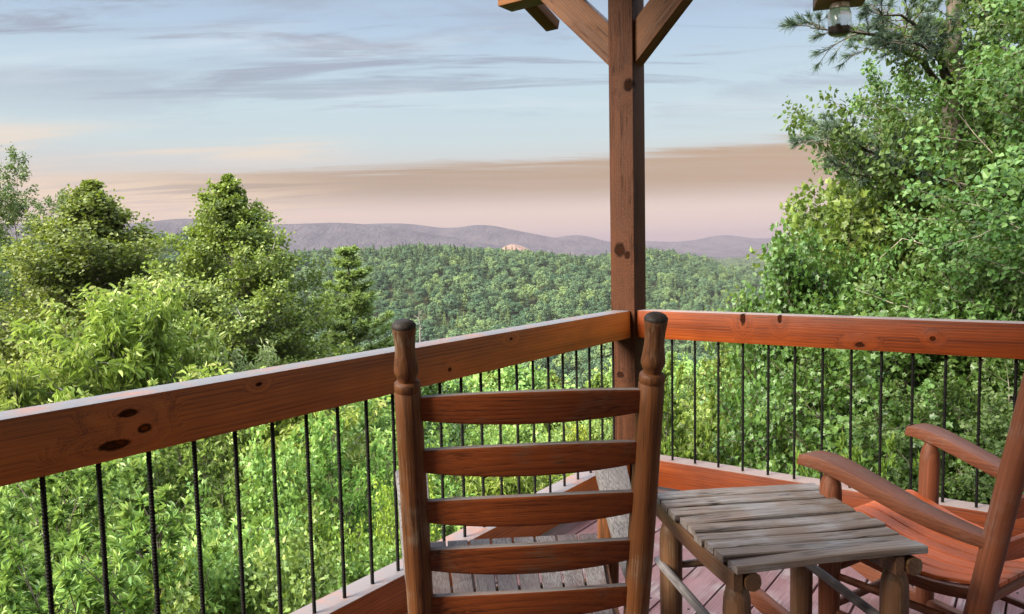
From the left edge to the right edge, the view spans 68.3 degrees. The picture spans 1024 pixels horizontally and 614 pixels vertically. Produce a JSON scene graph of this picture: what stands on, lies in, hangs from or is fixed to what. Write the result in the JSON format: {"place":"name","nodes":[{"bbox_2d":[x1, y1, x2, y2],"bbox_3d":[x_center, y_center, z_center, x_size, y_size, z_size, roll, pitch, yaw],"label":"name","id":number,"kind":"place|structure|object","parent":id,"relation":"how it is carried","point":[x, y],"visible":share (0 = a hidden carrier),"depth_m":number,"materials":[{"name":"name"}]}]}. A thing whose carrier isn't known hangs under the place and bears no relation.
{"place":"outdoors","nodes":[
{"label":"outdoors","id":0,"kind":"place"},
{"bbox_2d":[4,262,731,375],"bbox_3d":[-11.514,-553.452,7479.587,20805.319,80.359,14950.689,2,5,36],"label":"hillside","id":1,"kind":"structure","parent":0,"point":[447,320],"depth_m":437.03,"materials":[{"name":"green plant"}]},
{"bbox_2d":[0,342,104,541],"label":"chestnut tree","id":2,"kind":"object","parent":1,"relation":"on","point":[14,384],"visible":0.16,"depth_m":11.09,"materials":[{"name":"green plant"}]},
{"bbox_2d":[0,456,135,613],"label":"sumac shrub","id":3,"kind":"object","parent":1,"relation":"on","point":[58,514],"visible":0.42,"depth_m":7.91,"materials":[{"name":"green plant"}]},
{"bbox_2d":[0,141,138,368],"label":"locust tree","id":4,"kind":"object","parent":1,"relation":"on","point":[12,209],"visible":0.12,"depth_m":24.18,"materials":[{"name":"green plant"}]},
{"bbox_2d":[0,449,188,613],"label":"oak shrub","id":5,"kind":"object","parent":1,"relation":"on","point":[121,486],"visible":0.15,"depth_m":9.88,"materials":[{"name":"green plant"}]},
{"bbox_2d":[2,269,240,553],"bbox_3d":[-6.306,3.579,12.739,5.191,8.377,4.345,0,5,13],"label":"chestnut tree","id":6,"kind":"object","parent":1,"relation":"on","point":[122,346],"visible":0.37,"depth_m":12.14,"materials":[{"name":"green plant"}]},
{"bbox_2d":[0,179,245,493],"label":"tulip tree","id":7,"kind":"object","parent":1,"relation":"on","point":[99,243],"visible":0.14,"depth_m":20.91,"materials":[{"name":"green plant"}]},
{"bbox_2d":[0,482,298,613],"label":"sumac shrub","id":8,"kind":"object","parent":1,"relation":"on","point":[85,591],"visible":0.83,"depth_m":6.28,"materials":[{"name":"green plant"}]},
{"bbox_2d":[0,495,340,613],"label":"oak shrub","id":9,"kind":"object","parent":1,"relation":"on","point":[296,578],"visible":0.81,"depth_m":6.45,"materials":[{"name":"green plant"}]},
{"bbox_2d":[29,377,318,613],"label":"sumac shrub","id":10,"kind":"object","parent":1,"relation":"on","point":[217,469],"visible":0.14,"depth_m":10.08,"materials":[{"name":"green plant"}]},
{"bbox_2d":[129,542,236,613],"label":"maple sapling","id":11,"kind":"object","parent":1,"relation":"on","point":[184,586],"visible":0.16,"depth_m":6.72,"materials":[{"name":"green plant"}]},
{"bbox_2d":[168,338,305,540],"bbox_3d":[-5.010,4.300,14.565,2.818,7.573,3.109,1,5,31],"label":"flowering tree","id":12,"kind":"object","parent":1,"relation":"on","point":[264,358],"visible":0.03,"depth_m":14.02,"materials":[{"name":"green plant"}]},
{"bbox_2d":[118,173,359,505],"bbox_3d":[-7.362,3.010,21.308,7.266,13.532,7.372,-3,5,-22],"label":"tulip tree","id":13,"kind":"object","parent":1,"relation":"on","point":[257,280],"visible":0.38,"depth_m":20.36,"materials":[{"name":"green plant"}]},
{"bbox_2d":[168,424,341,613],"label":"oak shrub","id":14,"kind":"object","parent":1,"relation":"on","point":[263,484],"visible":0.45,"depth_m":8.26,"materials":[{"name":"green plant"}]},
{"bbox_2d":[181,366,390,584],"bbox_3d":[-3.510,4.216,12.005,3.638,6.541,4.346,-4,5,-36],"label":"chestnut tree","id":15,"kind":"object","parent":1,"relation":"on","point":[284,427],"visible":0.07,"depth_m":11.38,"materials":[{"name":"green plant"}]},
{"bbox_2d":[251,508,322,580],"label":"maple sapling","id":16,"kind":"object","parent":1,"relation":"on","point":[264,514],"visible":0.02,"depth_m":8.50,"materials":[{"name":"green plant"}]},
{"bbox_2d":[302,245,394,478],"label":"pine tree","id":17,"kind":"object","parent":1,"relation":"on","point":[361,303],"visible":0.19,"depth_m":26.96,"materials":[{"name":"green plant"}]},
{"bbox_2d":[323,517,400,595],"bbox_3d":[-1.221,4.298,7.044,2.460,4.019,2.918,-2,4,-5],"label":"oak shrub","id":18,"kind":"object","parent":1,"relation":"on","point":[354,572],"visible":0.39,"depth_m":7.92,"materials":[{"name":"green plant"}]},
{"bbox_2d":[290,444,441,596],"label":"maple sapling","id":19,"kind":"object","parent":1,"relation":"on","point":[389,537],"visible":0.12,"depth_m":8.79,"materials":[{"name":"green plant"}]},
{"bbox_2d":[287,410,474,589],"bbox_3d":[-1.713,4.204,10.935,3.178,6.045,3.225,-5,6,-41],"label":"sumac shrub","id":20,"kind":"object","parent":1,"relation":"on","point":[358,508],"visible":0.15,"depth_m":10.23,"materials":[{"name":"green plant"}]},
{"bbox_2d":[328,377,494,542],"bbox_3d":[-2.384,4.991,18.505,5.835,7.962,5.645,3,6,41],"label":"slope tree","id":21,"kind":"object","parent":1,"relation":"on","point":[454,434],"visible":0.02,"depth_m":17.79,"materials":[{"name":"green plant"}]},
{"bbox_2d":[0,230,830,393],"bbox_3d":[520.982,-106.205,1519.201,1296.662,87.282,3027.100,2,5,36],"label":"forest","id":22,"kind":"object","parent":1,"relation":"on","point":[571,277],"visible":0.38,"depth_m":463.44,"materials":[{"name":"green plant"}]},
{"bbox_2d":[415,313,425,341],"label":"dead tree","id":23,"kind":"object","parent":1,"relation":"on","point":[420,334],"visible":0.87,"depth_m":331.58,"materials":[{"name":"grey wood"}]},
{"bbox_2d":[343,395,546,534],"bbox_3d":[-1.006,4.777,15.734,4.714,6.925,3.973,-1,4,7],"label":"slope tree","id":24,"kind":"object","parent":1,"relation":"on","point":[385,417],"visible":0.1,"depth_m":15.38,"materials":[{"name":"green plant"}]},
{"bbox_2d":[366,484,540,566],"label":"slope tree","id":25,"kind":"object","parent":1,"relation":"on","point":[437,537],"visible":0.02,"depth_m":9.43,"materials":[{"name":"green plant"}]},
{"bbox_2d":[429,373,485,445],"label":"slope tree","id":26,"kind":"object","parent":1,"relation":"on","point":[468,381],"visible":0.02,"depth_m":66.11,"materials":[{"name":"green plant"}]},
{"bbox_2d":[464,365,526,445],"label":"slope tree","id":27,"kind":"object","parent":1,"relation":"on","point":[488,375],"visible":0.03,"depth_m":46.41,"materials":[{"name":"green plant"}]},
{"bbox_2d":[430,441,573,533],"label":"slope tree","id":28,"kind":"object","parent":1,"relation":"on","point":[492,486],"visible":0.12,"depth_m":10.68,"materials":[{"name":"green plant"}]},
{"bbox_2d":[454,361,582,440],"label":"slope tree","id":29,"kind":"object","parent":1,"relation":"on","point":[508,379],"visible":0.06,"depth_m":34.43,"materials":[{"name":"green plant"}]},
{"bbox_2d":[457,421,591,492],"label":"slope tree","id":30,"kind":"object","parent":1,"relation":"on","point":[543,437],"depth_m":15.27,"materials":[{"name":"green plant"}]},
{"bbox_2d":[483,387,584,474],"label":"slope tree","id":31,"kind":"object","parent":1,"relation":"on","point":[545,425],"visible":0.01,"depth_m":21.95,"materials":[{"name":"green plant"}]},
{"bbox_2d":[544,369,556,380],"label":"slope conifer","id":32,"kind":"object","parent":1,"relation":"on","point":[552,371],"visible":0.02,"depth_m":72.64,"materials":[{"name":"green plant"}]},
{"bbox_2d":[537,422,595,487],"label":"slope tree","id":33,"kind":"object","parent":1,"relation":"on","point":[581,437],"visible":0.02,"depth_m":14.38,"materials":[{"name":"green plant"}]},
{"bbox_2d":[536,374,597,421],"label":"slope tree","id":34,"kind":"object","parent":1,"relation":"on","point":[555,380],"visible":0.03,"depth_m":37.99,"materials":[{"name":"green plant"}]},
{"bbox_2d":[566,419,612,439],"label":"slope tree","id":35,"kind":"object","parent":1,"relation":"on","point":[583,423],"visible":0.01,"depth_m":28.77,"materials":[{"name":"green plant"}]},
{"bbox_2d":[583,358,611,419],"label":"slope tree","id":36,"kind":"object","parent":1,"relation":"on","point":[609,373],"depth_m":53.51,"materials":[{"name":"green plant"}]},
{"bbox_2d":[584,372,611,428],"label":"slope tree","id":37,"kind":"object","parent":1,"relation":"on","point":[596,382],"visible":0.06,"depth_m":44.72,"materials":[{"name":"green plant"}]},
{"bbox_2d":[592,360,665,376],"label":"slope tree","id":38,"kind":"object","parent":1,"relation":"on","point":[611,368],"depth_m":65.58,"materials":[{"name":"green plant"}]},
{"bbox_2d":[566,395,731,474],"bbox_3d":[2.542,4.442,14.152,3.591,6.337,3.027,3,6,42],"label":"oak shrub","id":39,"kind":"object","parent":1,"relation":"on","point":[596,432],"visible":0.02,"depth_m":14.17,"materials":[{"name":"green plant"}]},
{"bbox_2d":[605,383,697,448],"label":"slope tree","id":40,"kind":"object","parent":1,"relation":"on","point":[682,397],"depth_m":22.22,"materials":[{"name":"green plant"}]},
{"bbox_2d":[665,351,678,383],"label":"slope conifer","id":41,"kind":"object","parent":1,"relation":"on","point":[668,355],"visible":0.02,"depth_m":71.29,"materials":[{"name":"green plant"}]},
{"bbox_2d":[661,433,700,460],"bbox_3d":[1.878,3.809,8.549,1.955,5.348,2.183,1,5,24],"label":"spice shrub","id":42,"kind":"object","parent":1,"relation":"on","point":[664,446],"depth_m":7.92,"materials":[{"name":"green plant"}]},
{"bbox_2d":[680,374,693,405],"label":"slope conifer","id":43,"kind":"object","parent":1,"relation":"on","point":[689,378],"visible":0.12,"depth_m":48.16,"materials":[{"name":"green plant"}]},
{"bbox_2d":[674,386,711,449],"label":"slope tree","id":44,"kind":"object","parent":1,"relation":"on","point":[692,392],"visible":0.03,"depth_m":26.73,"materials":[{"name":"green plant"}]},
{"bbox_2d":[665,351,731,397],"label":"slope tree","id":45,"kind":"object","parent":1,"relation":"on","point":[689,369],"visible":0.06,"depth_m":54.14,"materials":[{"name":"green plant"}]},
{"bbox_2d":[660,354,779,471],"bbox_3d":[2.729,3.519,9.790,2.987,6.257,2.675,-1,4,-3],"label":"spice shrub","id":46,"kind":"object","parent":1,"relation":"on","point":[680,439],"visible":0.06,"depth_m":9.41,"materials":[{"name":"green plant"}]},
{"bbox_2d":[706,356,733,399],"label":"slope tree","id":47,"kind":"object","parent":1,"relation":"on","point":[721,363],"visible":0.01,"depth_m":60.25,"materials":[{"name":"green plant"}]},
{"bbox_2d":[667,285,773,463],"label":"maple tree","id":48,"kind":"object","parent":1,"relation":"on","point":[705,374],"visible":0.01,"depth_m":12.57,"materials":[{"name":"green plant"}]},
{"bbox_2d":[696,217,906,475],"bbox_3d":[3.703,2.608,9.691,3.387,7.479,3.501,-4,5,-34],"label":"maple tree","id":49,"kind":"object","parent":1,"relation":"on","point":[793,275],"visible":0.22,"depth_m":9.25,"materials":[{"name":"green plant"}]},
{"bbox_2d":[664,145,976,473],"bbox_3d":[4.683,2.071,11.060,5.407,8.573,4.972,3,6,42],"label":"maple tree","id":50,"kind":"object","parent":1,"relation":"on","point":[846,222],"visible":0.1,"depth_m":10.05,"materials":[{"name":"green plant"}]},
{"bbox_2d":[795,430,896,480],"bbox_3d":[2.780,3.558,7.659,2.263,5.162,2.528,-5,6,-39],"label":"spice shrub","id":51,"kind":"object","parent":1,"relation":"on","point":[856,453],"visible":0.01,"depth_m":6.61,"materials":[{"name":"green plant"}]},
{"bbox_2d":[777,0,973,230],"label":"white pine","id":52,"kind":"object","parent":1,"relation":"on","point":[877,22],"visible":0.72,"depth_m":8.95,"materials":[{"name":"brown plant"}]},
{"bbox_2d":[735,268,1023,503],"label":"maple tree","id":53,"kind":"object","parent":1,"relation":"on","point":[866,363],"visible":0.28,"depth_m":7.69,"materials":[{"name":"green plant"}]},
{"bbox_2d":[773,0,1023,446],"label":"birch tree","id":54,"kind":"object","parent":1,"relation":"on","point":[894,123],"visible":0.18,"depth_m":9.02,"materials":[{"name":"green plant"}]},
{"bbox_2d":[774,88,1023,356],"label":"maple tree","id":55,"kind":"object","parent":1,"relation":"on","point":[877,244],"visible":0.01,"depth_m":11.20,"materials":[{"name":"green plant"}]},
{"bbox_2d":[808,12,1023,320],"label":"birch tree","id":56,"kind":"object","parent":1,"relation":"on","point":[900,90],"visible":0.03,"depth_m":10.68,"materials":[{"name":"green plant"}]},
{"bbox_2d":[862,418,982,503],"bbox_3d":[3.237,3.447,7.029,2.298,4.956,2.058,-2,5,-12],"label":"spice shrub","id":57,"kind":"object","parent":1,"relation":"on","point":[915,451],"visible":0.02,"depth_m":6.81,"materials":[{"name":"green plant"}]},
{"bbox_2d":[827,194,1023,503],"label":"birch tree","id":58,"kind":"object","parent":1,"relation":"on","point":[989,282],"visible":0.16,"depth_m":7.69,"materials":[{"name":"green plant"}]},
{"bbox_2d":[839,0,1023,477],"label":"birch tree","id":59,"kind":"object","parent":1,"relation":"on","point":[1011,170],"visible":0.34,"depth_m":7.24,"materials":[{"name":"green plant"}]},
{"bbox_2d":[844,358,1023,504],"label":"birch tree","id":60,"kind":"object","parent":1,"relation":"on","point":[997,421],"visible":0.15,"depth_m":6.68,"materials":[{"name":"green plant"}]},
{"bbox_2d":[1,219,744,258],"bbox_3d":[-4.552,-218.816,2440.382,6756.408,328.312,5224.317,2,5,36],"label":"mountains","id":61,"kind":"structure","parent":0,"point":[316,236],"depth_m":2474.36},
{"bbox_2d":[0,0,1019,241],"label":"sky","id":62,"kind":"structure","parent":0,"point":[433,113],"materials":[{"name":"blue"}]},
{"bbox_2d":[502,244,531,250],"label":"bare hill","id":63,"kind":"structure","parent":0,"point":[514,246],"depth_m":1674.13,"materials":[{"name":"stone"}]},
{"bbox_2d":[366,223,772,256],"bbox_3d":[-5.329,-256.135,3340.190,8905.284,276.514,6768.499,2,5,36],"label":"mountains","id":64,"kind":"structure","parent":0,"point":[494,235],"depth_m":3364.66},
{"bbox_2d":[498,0,692,482],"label":"porch frame","id":65,"kind":"object","parent":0,"point":[624,39],"visible":0.73,"depth_m":3.85,"materials":[{"name":"brown wood"}]},
{"bbox_2d":[813,0,864,36],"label":"hanging jar","id":66,"kind":"object","parent":65,"relation":"hanging from","point":[839,18],"visible":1,"depth_m":3.20,"materials":[{"name":"clear glass"}]},
{"bbox_2d":[955,598,1007,613],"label":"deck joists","id":67,"kind":"object","parent":65,"relation":"attached to","point":[1005,606],"depth_m":2.70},
{"bbox_2d":[406,486,1023,613],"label":"deck floor","id":68,"kind":"structure","parent":67,"relation":"on","point":[705,586],"depth_m":2.78,"materials":[{"name":"wood"}]},
{"bbox_2d":[0,310,629,613],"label":"railing","id":69,"kind":"object","parent":68,"relation":"on","point":[41,442],"visible":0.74,"depth_m":2.17,"materials":[{"name":"brown wood"}]},
{"bbox_2d":[391,311,667,613],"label":"rocking chair","id":70,"kind":"object","parent":68,"relation":"on","point":[620,507],"visible":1,"depth_m":1.58,"materials":[{"name":"brown wood"}]},
{"bbox_2d":[654,483,927,613],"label":"side table","id":71,"kind":"object","parent":68,"relation":"on","point":[735,540],"visible":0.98,"depth_m":1.94,"materials":[{"name":"grey wood"}]},
{"bbox_2d":[637,309,1023,536],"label":"railing","id":72,"kind":"object","parent":68,"relation":"on","point":[980,339],"visible":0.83,"depth_m":3.35,"materials":[{"name":"brown wood"}]},
{"bbox_2d":[749,373,1023,613],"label":"rocking chair","id":73,"kind":"object","parent":68,"relation":"on","point":[984,566],"visible":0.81,"depth_m":2.06,"materials":[{"name":"brown wood"}]},
{"bbox_2d":[556,235,768,252],"bbox_3d":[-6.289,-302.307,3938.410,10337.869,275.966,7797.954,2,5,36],"label":"mountains","id":74,"kind":"structure","parent":0,"point":[585,239],"depth_m":3975.81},
{"bbox_2d":[645,235,796,248],"bbox_3d":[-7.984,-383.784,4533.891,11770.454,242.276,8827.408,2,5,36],"label":"mountains","id":75,"kind":"structure","parent":0,"point":[730,242],"depth_m":4547.87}
]}

